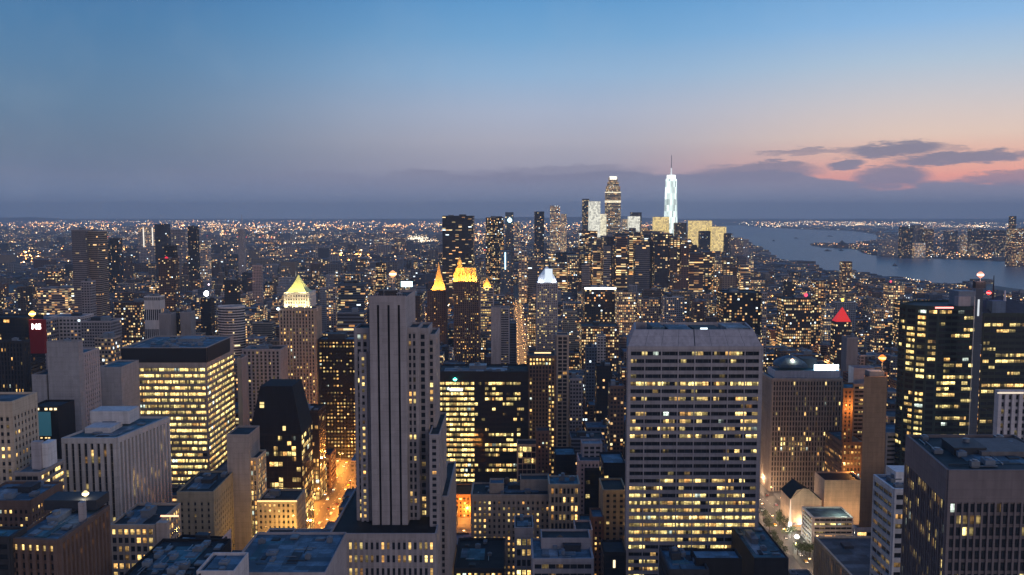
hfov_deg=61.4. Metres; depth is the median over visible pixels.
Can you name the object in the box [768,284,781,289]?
city building
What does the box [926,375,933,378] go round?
window
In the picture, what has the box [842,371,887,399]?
city building
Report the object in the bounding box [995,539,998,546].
window
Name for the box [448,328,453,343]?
city building
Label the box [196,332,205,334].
city building
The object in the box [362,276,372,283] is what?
city building
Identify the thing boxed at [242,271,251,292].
city building
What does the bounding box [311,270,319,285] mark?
city building
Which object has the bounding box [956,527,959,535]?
window
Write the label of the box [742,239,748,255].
office tower
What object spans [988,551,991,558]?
window
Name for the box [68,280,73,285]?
city building
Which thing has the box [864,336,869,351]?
city building
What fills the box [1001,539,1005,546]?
window
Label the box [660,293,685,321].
city building
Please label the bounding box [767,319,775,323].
city building
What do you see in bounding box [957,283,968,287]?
city building
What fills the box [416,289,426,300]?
city building
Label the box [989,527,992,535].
window
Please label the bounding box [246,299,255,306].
city building
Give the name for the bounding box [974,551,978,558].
window
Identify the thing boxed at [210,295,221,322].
city building
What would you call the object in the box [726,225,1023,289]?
river
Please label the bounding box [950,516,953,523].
window
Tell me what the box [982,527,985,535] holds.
window
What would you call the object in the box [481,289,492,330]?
windows
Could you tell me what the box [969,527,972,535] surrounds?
window
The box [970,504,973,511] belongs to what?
window
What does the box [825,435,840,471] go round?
windows
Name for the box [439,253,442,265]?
city building
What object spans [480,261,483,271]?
city building
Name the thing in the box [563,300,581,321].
city building
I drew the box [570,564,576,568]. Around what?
window
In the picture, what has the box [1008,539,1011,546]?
window
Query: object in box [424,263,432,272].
city building
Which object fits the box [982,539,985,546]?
window
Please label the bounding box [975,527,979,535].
window
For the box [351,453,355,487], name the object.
city building
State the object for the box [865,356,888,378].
city building
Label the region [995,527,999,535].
window
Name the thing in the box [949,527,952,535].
window
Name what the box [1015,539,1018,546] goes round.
window
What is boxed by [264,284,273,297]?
city building
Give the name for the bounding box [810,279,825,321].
city building
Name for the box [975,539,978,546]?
window
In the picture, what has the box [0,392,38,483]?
apartment block
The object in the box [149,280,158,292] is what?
city building
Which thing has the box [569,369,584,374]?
city building
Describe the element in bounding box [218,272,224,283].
city building
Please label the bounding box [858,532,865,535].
window
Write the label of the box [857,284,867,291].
city building
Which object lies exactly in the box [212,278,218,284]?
city building
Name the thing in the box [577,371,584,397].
city building
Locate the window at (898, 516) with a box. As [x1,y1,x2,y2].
[896,514,901,518]
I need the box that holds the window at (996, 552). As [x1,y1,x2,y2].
[994,551,997,558]
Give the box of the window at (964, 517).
[963,516,966,523]
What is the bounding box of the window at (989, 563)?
[987,562,990,570]
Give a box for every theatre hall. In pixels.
[780,478,821,529]
[814,472,860,524]
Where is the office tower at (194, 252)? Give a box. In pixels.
[187,225,200,290]
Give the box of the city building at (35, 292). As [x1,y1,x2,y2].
[33,285,50,298]
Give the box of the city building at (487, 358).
[484,353,490,363]
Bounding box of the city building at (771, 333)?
[766,327,775,340]
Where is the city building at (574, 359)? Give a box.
[569,348,578,368]
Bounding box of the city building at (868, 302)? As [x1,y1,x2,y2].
[861,295,875,318]
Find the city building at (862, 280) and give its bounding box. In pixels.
[859,278,867,282]
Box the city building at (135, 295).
[132,291,151,299]
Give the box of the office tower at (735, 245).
[729,237,742,256]
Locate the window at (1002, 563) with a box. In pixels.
[1000,562,1003,570]
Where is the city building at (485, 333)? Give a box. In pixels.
[480,332,490,336]
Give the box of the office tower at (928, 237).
[922,229,933,256]
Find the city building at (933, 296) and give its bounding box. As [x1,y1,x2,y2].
[925,292,942,299]
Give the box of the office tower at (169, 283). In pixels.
[158,256,179,311]
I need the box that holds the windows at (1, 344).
[0,344,30,391]
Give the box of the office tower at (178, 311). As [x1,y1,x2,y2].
[172,308,183,334]
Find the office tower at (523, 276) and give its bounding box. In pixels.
[519,249,526,302]
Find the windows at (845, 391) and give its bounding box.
[844,391,850,441]
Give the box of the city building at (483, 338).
[480,335,489,359]
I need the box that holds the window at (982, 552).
[981,551,984,558]
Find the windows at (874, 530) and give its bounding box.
[872,528,889,574]
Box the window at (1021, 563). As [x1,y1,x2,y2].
[1020,562,1023,570]
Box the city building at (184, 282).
[179,274,188,290]
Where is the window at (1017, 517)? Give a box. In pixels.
[1016,516,1019,523]
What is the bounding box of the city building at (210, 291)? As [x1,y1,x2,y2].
[192,289,214,300]
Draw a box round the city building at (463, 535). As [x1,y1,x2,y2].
[456,533,470,543]
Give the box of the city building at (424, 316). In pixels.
[423,304,425,321]
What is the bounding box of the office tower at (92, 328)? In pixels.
[81,316,122,347]
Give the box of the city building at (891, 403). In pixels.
[886,398,895,408]
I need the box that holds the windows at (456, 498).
[456,498,468,515]
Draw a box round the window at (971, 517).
[970,516,973,523]
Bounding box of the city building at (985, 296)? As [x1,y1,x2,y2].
[983,294,994,299]
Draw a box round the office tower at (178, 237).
[170,229,186,274]
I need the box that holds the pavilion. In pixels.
[801,506,853,543]
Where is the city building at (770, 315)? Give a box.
[767,313,774,318]
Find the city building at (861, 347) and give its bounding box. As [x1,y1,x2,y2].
[858,338,866,351]
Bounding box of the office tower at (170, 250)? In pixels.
[164,244,177,257]
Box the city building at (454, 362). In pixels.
[445,362,464,363]
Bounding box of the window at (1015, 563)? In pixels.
[1013,562,1017,570]
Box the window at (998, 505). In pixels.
[997,504,1000,511]
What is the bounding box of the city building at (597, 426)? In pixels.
[585,419,606,443]
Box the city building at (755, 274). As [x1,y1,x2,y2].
[751,272,760,276]
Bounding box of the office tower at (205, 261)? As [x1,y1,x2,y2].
[199,240,211,279]
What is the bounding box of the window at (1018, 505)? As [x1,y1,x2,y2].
[1016,504,1020,511]
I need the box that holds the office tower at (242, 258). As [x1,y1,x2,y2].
[238,223,246,275]
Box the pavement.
[336,309,801,568]
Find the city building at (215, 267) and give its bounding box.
[211,261,221,276]
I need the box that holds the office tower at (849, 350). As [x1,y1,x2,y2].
[840,333,857,376]
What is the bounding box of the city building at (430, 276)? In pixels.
[426,271,441,283]
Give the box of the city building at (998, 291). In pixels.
[994,289,1003,295]
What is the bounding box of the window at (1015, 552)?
[1014,551,1017,558]
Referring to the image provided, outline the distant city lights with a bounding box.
[1,220,1016,319]
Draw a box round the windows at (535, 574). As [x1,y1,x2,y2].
[535,574,590,574]
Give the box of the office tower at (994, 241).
[982,230,1005,253]
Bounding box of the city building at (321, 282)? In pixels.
[317,274,325,298]
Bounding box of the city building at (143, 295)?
[140,293,158,298]
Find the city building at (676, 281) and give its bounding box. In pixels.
[672,272,680,289]
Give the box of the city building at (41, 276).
[38,266,50,285]
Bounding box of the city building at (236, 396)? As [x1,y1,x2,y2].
[235,392,237,401]
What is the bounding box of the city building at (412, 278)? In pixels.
[409,277,416,280]
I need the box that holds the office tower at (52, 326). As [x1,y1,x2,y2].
[43,316,58,368]
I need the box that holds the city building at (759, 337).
[756,334,763,371]
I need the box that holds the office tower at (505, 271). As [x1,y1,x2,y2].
[500,249,510,293]
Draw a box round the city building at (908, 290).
[905,288,912,292]
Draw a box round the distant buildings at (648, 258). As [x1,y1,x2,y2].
[0,224,1023,519]
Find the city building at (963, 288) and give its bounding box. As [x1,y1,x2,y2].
[958,286,971,289]
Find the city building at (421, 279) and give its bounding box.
[417,273,425,285]
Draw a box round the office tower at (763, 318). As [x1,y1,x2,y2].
[759,289,767,371]
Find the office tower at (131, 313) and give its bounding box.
[114,298,144,344]
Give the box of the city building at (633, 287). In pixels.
[629,283,637,297]
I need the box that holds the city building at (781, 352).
[774,346,796,365]
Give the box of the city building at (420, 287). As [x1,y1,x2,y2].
[417,286,425,289]
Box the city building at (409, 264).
[407,260,411,268]
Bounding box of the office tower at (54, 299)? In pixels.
[37,286,73,314]
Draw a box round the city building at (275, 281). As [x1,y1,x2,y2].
[272,275,278,292]
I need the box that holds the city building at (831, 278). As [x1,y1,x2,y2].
[828,276,834,280]
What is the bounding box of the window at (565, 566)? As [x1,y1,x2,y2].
[563,564,569,568]
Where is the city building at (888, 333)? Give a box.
[884,319,892,346]
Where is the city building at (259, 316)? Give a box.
[245,310,263,320]
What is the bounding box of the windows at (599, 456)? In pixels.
[599,456,623,482]
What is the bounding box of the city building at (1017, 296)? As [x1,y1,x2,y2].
[1012,289,1023,303]
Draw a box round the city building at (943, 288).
[939,286,947,292]
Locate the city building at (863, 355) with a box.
[857,349,879,364]
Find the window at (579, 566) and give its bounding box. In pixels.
[577,564,583,568]
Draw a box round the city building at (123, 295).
[115,290,131,300]
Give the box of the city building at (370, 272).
[365,267,375,290]
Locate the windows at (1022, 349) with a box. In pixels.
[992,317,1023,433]
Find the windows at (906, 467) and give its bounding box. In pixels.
[902,467,1023,574]
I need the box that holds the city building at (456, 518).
[456,508,457,530]
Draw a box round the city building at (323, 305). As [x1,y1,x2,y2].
[320,287,326,331]
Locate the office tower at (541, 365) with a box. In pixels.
[527,351,555,474]
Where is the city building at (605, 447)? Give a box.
[604,432,607,451]
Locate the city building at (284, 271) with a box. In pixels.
[279,266,291,276]
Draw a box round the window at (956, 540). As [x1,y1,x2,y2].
[955,539,958,546]
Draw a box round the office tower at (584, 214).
[582,199,588,230]
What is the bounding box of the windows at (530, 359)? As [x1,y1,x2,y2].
[530,359,553,472]
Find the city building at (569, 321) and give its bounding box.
[560,308,578,349]
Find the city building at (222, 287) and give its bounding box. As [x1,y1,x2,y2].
[221,277,240,291]
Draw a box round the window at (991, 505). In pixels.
[990,504,993,511]
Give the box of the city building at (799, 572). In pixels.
[788,569,812,574]
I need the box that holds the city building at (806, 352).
[787,349,820,359]
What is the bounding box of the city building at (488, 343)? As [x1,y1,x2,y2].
[486,340,490,353]
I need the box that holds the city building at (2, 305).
[0,289,4,313]
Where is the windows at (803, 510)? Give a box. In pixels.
[803,510,811,540]
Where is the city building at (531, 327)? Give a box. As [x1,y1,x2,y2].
[527,300,535,345]
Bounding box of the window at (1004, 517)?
[1003,516,1006,523]
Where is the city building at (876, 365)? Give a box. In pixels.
[866,360,885,371]
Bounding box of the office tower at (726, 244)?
[723,233,731,255]
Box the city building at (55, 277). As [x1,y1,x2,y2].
[45,269,64,285]
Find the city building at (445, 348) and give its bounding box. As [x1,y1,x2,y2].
[440,342,448,359]
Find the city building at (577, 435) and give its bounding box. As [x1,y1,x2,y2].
[569,426,603,474]
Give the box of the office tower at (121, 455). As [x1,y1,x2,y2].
[61,406,172,523]
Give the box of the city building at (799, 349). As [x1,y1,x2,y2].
[796,347,811,351]
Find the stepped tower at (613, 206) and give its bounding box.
[605,176,620,235]
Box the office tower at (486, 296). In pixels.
[480,278,493,331]
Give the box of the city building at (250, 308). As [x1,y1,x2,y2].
[245,307,256,310]
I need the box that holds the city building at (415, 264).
[413,259,418,268]
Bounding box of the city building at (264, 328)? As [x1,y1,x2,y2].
[252,320,277,343]
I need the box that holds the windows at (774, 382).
[771,382,838,490]
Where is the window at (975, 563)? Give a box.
[974,562,977,570]
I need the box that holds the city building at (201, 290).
[198,287,207,295]
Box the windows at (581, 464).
[581,464,597,510]
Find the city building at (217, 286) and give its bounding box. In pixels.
[214,284,222,288]
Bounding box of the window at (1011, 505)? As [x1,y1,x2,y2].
[1010,504,1013,511]
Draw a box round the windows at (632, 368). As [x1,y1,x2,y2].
[628,367,757,574]
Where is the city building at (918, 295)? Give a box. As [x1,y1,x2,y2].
[913,293,924,297]
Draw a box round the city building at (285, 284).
[277,277,294,296]
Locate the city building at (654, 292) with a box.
[642,287,661,314]
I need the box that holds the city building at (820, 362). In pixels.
[817,360,829,364]
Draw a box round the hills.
[0,216,1023,221]
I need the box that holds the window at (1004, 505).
[1003,504,1006,511]
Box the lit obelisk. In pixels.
[788,499,791,526]
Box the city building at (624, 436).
[624,420,625,458]
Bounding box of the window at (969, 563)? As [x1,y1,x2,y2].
[967,562,971,570]
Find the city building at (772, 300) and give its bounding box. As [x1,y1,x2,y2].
[767,297,776,304]
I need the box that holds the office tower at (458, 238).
[442,214,474,306]
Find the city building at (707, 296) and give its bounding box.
[702,293,713,298]
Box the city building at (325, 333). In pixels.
[323,330,336,335]
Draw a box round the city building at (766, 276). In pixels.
[763,273,770,279]
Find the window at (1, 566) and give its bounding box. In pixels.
[0,565,7,568]
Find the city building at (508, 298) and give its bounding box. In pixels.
[505,292,512,305]
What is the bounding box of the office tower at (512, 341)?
[509,320,516,363]
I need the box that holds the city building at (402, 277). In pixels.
[396,273,409,289]
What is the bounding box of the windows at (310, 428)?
[267,425,313,528]
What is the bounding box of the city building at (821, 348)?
[815,342,829,360]
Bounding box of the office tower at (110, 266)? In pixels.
[107,239,112,292]
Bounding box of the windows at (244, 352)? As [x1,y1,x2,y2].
[244,352,278,424]
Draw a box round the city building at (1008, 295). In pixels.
[1003,293,1011,298]
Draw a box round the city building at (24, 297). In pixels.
[17,284,32,313]
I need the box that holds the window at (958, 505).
[957,504,960,511]
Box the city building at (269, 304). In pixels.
[266,301,271,307]
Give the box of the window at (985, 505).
[983,504,987,511]
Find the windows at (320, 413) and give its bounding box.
[310,408,326,497]
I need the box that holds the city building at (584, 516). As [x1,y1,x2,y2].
[580,514,589,519]
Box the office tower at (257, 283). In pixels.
[252,263,263,303]
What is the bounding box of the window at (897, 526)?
[895,524,901,528]
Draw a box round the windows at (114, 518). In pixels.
[113,438,144,520]
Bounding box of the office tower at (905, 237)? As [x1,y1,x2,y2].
[898,226,912,257]
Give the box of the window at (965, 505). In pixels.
[963,504,967,511]
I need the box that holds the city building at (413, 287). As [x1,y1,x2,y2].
[410,285,416,291]
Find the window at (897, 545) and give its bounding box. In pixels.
[894,543,900,547]
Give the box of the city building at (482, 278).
[478,274,487,286]
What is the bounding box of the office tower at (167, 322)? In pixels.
[159,309,176,334]
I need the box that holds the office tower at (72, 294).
[71,287,74,312]
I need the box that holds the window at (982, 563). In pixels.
[980,562,984,570]
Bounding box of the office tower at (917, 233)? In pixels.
[911,225,923,242]
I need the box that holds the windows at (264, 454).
[253,454,265,536]
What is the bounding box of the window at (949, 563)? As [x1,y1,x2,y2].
[948,562,951,570]
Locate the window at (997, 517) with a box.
[996,516,999,523]
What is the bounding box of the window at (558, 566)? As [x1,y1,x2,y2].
[556,564,562,568]
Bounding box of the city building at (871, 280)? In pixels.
[868,276,884,283]
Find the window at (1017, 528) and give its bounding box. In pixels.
[1015,527,1018,535]
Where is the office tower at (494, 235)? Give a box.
[486,216,503,282]
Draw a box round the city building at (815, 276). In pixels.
[811,274,819,278]
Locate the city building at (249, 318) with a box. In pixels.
[245,311,254,337]
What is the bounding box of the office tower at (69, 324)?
[48,312,93,339]
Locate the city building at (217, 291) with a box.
[215,289,220,294]
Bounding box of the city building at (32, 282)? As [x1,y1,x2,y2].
[28,278,36,286]
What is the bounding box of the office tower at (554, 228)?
[550,205,559,253]
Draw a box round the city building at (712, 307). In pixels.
[708,301,716,315]
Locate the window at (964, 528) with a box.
[962,527,966,535]
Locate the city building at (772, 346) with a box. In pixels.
[766,345,787,348]
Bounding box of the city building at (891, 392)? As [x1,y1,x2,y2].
[887,387,895,397]
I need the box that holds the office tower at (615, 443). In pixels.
[607,379,623,458]
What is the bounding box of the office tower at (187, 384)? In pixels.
[121,335,235,483]
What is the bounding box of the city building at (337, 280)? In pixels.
[334,277,340,285]
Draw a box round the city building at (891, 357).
[882,350,897,386]
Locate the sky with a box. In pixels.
[0,0,1023,218]
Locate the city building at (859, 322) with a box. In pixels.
[855,319,862,326]
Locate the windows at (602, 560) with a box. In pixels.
[601,546,603,574]
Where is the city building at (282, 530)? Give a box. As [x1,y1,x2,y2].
[267,528,295,531]
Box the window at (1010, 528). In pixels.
[1009,527,1012,535]
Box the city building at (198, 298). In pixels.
[195,293,211,318]
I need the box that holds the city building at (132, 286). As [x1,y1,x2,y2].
[118,282,139,291]
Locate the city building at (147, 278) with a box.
[142,277,156,282]
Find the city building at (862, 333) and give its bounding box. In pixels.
[854,329,868,338]
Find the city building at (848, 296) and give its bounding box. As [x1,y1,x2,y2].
[839,291,853,300]
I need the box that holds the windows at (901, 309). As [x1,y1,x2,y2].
[894,308,971,464]
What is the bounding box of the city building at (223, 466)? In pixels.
[215,460,226,469]
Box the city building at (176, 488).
[172,484,184,502]
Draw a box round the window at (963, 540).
[962,539,965,546]
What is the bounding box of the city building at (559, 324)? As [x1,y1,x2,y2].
[558,319,561,329]
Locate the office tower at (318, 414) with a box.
[307,402,326,499]
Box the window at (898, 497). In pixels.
[896,495,902,499]
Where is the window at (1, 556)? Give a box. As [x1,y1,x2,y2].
[0,555,7,558]
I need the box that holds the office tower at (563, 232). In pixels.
[560,214,566,251]
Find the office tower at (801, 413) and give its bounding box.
[760,355,842,491]
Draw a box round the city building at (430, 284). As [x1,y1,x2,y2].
[428,280,434,288]
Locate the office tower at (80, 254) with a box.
[71,228,92,311]
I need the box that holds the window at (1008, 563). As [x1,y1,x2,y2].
[1007,562,1010,570]
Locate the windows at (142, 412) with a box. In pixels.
[141,355,234,483]
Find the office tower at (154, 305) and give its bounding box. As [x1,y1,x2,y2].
[144,294,164,338]
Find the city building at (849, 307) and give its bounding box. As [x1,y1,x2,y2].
[831,299,855,332]
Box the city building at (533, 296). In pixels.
[529,293,535,299]
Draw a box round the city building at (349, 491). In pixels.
[342,488,354,500]
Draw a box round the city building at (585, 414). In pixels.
[583,397,588,429]
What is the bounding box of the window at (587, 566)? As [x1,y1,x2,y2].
[585,564,590,568]
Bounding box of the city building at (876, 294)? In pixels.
[868,290,881,297]
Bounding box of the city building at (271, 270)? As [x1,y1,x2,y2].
[265,264,279,277]
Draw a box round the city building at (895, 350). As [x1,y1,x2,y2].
[885,347,897,353]
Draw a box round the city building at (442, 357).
[440,352,444,364]
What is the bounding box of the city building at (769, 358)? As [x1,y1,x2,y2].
[766,351,773,371]
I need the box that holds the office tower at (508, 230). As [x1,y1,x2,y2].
[505,212,512,279]
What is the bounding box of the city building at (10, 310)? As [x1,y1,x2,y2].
[3,306,18,313]
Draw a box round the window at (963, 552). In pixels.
[961,551,965,558]
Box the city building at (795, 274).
[789,270,800,277]
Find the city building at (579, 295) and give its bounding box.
[577,291,582,304]
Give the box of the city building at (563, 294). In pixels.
[561,292,571,297]
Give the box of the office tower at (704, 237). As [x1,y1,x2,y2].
[698,231,710,250]
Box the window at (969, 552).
[968,551,971,558]
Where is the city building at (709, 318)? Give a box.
[704,316,715,321]
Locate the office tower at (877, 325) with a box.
[869,305,884,352]
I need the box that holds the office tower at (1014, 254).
[1005,229,1023,266]
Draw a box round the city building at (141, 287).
[135,283,149,291]
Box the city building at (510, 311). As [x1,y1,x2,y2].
[506,303,512,314]
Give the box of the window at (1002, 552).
[1001,551,1004,558]
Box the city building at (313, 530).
[296,529,330,531]
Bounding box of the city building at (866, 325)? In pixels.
[863,319,870,335]
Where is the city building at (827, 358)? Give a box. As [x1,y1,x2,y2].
[824,345,829,363]
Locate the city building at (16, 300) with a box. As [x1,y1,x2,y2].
[14,293,17,307]
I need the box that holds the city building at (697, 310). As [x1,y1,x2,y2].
[690,298,704,321]
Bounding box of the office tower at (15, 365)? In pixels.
[0,337,31,391]
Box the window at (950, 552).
[948,551,951,558]
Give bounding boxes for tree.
[759,508,769,516]
[763,514,772,526]
[764,520,775,530]
[767,529,776,537]
[772,533,778,541]
[774,538,783,547]
[776,516,788,524]
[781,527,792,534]
[787,525,796,538]
[792,540,802,554]
[797,540,808,556]
[804,541,813,556]
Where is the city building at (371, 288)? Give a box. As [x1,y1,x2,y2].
[368,282,374,295]
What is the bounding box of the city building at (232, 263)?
[229,257,234,269]
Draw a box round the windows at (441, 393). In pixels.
[440,392,526,481]
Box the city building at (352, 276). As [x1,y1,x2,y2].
[345,272,359,280]
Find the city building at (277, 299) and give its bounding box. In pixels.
[271,292,282,307]
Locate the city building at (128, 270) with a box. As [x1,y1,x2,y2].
[123,255,133,278]
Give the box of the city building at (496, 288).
[490,283,499,293]
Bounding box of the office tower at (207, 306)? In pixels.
[200,284,215,334]
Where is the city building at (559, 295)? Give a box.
[558,290,560,301]
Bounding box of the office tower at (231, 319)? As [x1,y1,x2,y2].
[218,305,245,356]
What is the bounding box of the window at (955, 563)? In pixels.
[954,562,957,570]
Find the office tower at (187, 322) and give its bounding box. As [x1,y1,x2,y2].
[180,308,195,334]
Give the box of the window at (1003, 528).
[1002,527,1005,535]
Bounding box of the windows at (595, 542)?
[595,542,600,574]
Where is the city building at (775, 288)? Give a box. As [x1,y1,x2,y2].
[765,284,778,291]
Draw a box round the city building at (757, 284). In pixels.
[750,279,765,290]
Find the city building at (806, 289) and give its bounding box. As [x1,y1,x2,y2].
[795,287,809,291]
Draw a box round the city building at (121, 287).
[116,284,129,291]
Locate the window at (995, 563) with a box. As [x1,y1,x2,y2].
[994,562,997,570]
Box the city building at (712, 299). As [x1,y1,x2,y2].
[707,296,716,315]
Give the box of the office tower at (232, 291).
[224,278,240,304]
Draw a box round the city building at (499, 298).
[494,293,504,305]
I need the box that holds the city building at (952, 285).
[939,282,957,288]
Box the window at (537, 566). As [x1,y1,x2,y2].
[535,564,540,568]
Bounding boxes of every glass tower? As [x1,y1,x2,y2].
[251,379,314,528]
[893,290,975,464]
[977,277,1023,433]
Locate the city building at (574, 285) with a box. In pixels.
[572,275,577,298]
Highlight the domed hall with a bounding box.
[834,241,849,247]
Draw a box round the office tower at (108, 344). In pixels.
[94,332,120,365]
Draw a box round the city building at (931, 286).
[926,284,934,289]
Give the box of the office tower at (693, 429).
[624,322,762,574]
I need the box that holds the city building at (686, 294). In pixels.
[671,289,691,321]
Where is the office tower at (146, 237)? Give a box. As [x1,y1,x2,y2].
[138,226,155,262]
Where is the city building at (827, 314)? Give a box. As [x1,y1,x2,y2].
[820,305,833,342]
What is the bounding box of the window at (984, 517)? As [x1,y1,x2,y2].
[983,516,986,523]
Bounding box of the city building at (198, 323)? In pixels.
[196,319,217,334]
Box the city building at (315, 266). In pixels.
[310,262,321,277]
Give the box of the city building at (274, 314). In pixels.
[271,305,283,336]
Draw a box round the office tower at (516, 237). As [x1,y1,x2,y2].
[514,222,519,254]
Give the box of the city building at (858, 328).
[855,326,862,330]
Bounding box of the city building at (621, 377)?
[616,365,625,395]
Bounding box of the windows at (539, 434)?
[539,434,547,472]
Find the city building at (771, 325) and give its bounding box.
[767,324,776,327]
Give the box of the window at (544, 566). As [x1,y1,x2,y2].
[542,564,547,568]
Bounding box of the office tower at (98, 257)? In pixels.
[88,229,109,315]
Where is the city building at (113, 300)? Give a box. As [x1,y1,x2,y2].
[110,297,118,317]
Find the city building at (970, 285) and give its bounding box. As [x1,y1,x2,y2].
[966,283,986,290]
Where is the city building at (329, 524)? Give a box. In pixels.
[324,521,335,528]
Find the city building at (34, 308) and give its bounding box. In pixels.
[32,299,36,313]
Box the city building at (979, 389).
[977,345,981,430]
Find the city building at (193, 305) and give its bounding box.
[191,300,196,315]
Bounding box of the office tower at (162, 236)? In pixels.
[154,224,170,281]
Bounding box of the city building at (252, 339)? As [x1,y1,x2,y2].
[246,334,266,346]
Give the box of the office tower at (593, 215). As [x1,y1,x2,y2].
[588,201,599,236]
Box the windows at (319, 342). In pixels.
[319,342,355,456]
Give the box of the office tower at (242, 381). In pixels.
[237,354,248,425]
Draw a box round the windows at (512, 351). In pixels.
[510,324,515,363]
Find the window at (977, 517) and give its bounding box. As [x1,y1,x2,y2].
[976,516,979,523]
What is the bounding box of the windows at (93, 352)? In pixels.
[85,352,99,411]
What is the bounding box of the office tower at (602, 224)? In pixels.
[600,214,605,235]
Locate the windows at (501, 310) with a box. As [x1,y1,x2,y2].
[501,310,507,363]
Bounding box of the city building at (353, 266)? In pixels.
[351,261,355,272]
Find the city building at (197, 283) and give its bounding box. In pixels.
[193,279,202,289]
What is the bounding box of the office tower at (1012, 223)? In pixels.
[1008,216,1015,228]
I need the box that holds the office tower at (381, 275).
[376,259,386,292]
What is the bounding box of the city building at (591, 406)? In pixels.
[588,400,594,421]
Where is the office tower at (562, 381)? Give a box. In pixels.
[555,332,568,446]
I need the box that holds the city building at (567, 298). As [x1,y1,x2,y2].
[565,296,573,300]
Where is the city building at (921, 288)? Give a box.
[913,287,928,290]
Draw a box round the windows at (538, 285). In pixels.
[538,285,556,349]
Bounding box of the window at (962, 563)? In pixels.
[961,562,964,570]
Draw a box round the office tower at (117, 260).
[108,237,123,291]
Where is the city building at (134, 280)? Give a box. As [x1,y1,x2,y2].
[126,278,143,282]
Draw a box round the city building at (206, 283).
[203,279,211,288]
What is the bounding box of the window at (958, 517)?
[956,516,960,523]
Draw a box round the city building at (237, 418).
[235,408,238,426]
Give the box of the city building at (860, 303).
[857,296,877,316]
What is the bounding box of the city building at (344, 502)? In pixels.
[339,495,350,514]
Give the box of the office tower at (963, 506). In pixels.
[900,434,1023,574]
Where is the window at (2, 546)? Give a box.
[0,544,6,548]
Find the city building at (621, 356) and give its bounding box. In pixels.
[619,346,623,360]
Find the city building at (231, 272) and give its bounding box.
[228,269,235,276]
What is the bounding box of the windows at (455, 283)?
[455,283,477,363]
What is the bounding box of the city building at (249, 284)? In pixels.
[247,277,252,291]
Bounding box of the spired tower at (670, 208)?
[664,155,676,235]
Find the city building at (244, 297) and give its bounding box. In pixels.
[240,293,248,306]
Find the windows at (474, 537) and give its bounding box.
[474,537,538,574]
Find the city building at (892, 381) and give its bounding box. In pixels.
[889,377,896,388]
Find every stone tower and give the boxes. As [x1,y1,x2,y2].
[277,271,321,403]
[330,271,456,574]
[427,262,447,343]
[453,257,479,363]
[536,266,557,350]
[830,298,851,370]
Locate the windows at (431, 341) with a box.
[359,334,444,572]
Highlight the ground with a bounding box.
[0,219,1023,573]
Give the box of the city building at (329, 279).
[326,274,333,286]
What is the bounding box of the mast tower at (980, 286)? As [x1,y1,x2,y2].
[968,272,985,433]
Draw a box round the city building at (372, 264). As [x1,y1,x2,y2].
[370,262,375,267]
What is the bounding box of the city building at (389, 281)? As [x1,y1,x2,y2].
[387,275,395,288]
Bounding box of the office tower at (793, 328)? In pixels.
[776,293,811,349]
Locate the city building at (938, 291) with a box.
[927,289,945,293]
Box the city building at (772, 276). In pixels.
[769,271,774,279]
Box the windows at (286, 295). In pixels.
[281,295,314,402]
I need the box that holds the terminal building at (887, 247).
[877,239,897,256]
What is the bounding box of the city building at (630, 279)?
[627,275,634,290]
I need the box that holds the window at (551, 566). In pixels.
[549,564,555,568]
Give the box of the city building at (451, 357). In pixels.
[449,347,454,359]
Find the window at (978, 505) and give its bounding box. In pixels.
[977,504,980,511]
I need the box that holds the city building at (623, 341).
[619,333,626,352]
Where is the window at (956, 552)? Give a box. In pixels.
[955,551,958,558]
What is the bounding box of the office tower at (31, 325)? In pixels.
[0,311,46,373]
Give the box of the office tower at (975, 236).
[967,229,982,253]
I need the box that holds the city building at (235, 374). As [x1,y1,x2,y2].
[234,361,237,391]
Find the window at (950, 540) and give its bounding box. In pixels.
[949,539,952,546]
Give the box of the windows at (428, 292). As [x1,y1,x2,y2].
[428,292,444,336]
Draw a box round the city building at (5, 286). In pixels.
[0,283,8,296]
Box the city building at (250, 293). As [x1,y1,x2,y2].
[246,291,252,298]
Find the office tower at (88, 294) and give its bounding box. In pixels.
[81,278,96,315]
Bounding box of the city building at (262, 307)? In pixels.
[256,302,267,319]
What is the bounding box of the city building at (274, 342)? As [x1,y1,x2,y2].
[270,339,278,344]
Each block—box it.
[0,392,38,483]
[0,480,62,526]
[0,526,26,574]
[13,439,65,490]
[13,490,112,574]
[31,338,101,431]
[38,400,75,458]
[100,360,140,415]
[110,502,181,574]
[124,538,230,574]
[177,470,234,549]
[178,529,231,551]
[196,552,248,574]
[226,426,266,549]
[232,532,346,574]
[242,343,288,425]
[257,488,305,531]
[318,332,355,457]
[326,284,337,331]
[326,448,335,487]
[337,280,367,310]
[337,307,366,335]
[401,281,422,321]
[440,362,528,482]
[454,538,504,574]
[456,483,472,516]
[471,474,548,574]
[491,306,509,363]
[514,514,533,574]
[517,439,535,481]
[531,529,593,574]
[536,426,549,474]
[548,473,579,528]
[554,447,575,474]
[568,372,582,446]
[573,508,603,574]
[577,439,601,513]
[578,231,596,251]
[579,321,618,373]
[582,285,615,321]
[585,343,596,407]
[595,361,611,421]
[596,332,605,362]
[599,452,624,484]
[599,478,624,543]
[600,540,625,574]
[615,289,635,334]
[621,219,627,230]
[628,216,639,231]
[630,212,641,230]
[637,296,659,321]
[652,217,668,231]
[659,546,741,574]
[674,223,686,237]
[688,220,711,246]
[710,226,725,251]
[716,288,760,334]
[731,522,788,574]
[783,280,794,295]
[810,302,820,345]
[813,536,870,574]
[824,430,861,477]
[826,280,839,303]
[841,383,853,441]
[848,365,874,438]
[852,525,870,535]
[859,355,887,526]
[870,465,903,574]
[883,280,904,318]
[884,423,895,473]
[886,409,895,422]
[892,297,909,346]
[912,243,925,257]
[968,244,976,256]
[993,389,1023,439]
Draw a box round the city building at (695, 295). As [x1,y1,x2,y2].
[692,292,699,298]
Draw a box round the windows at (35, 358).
[0,316,44,373]

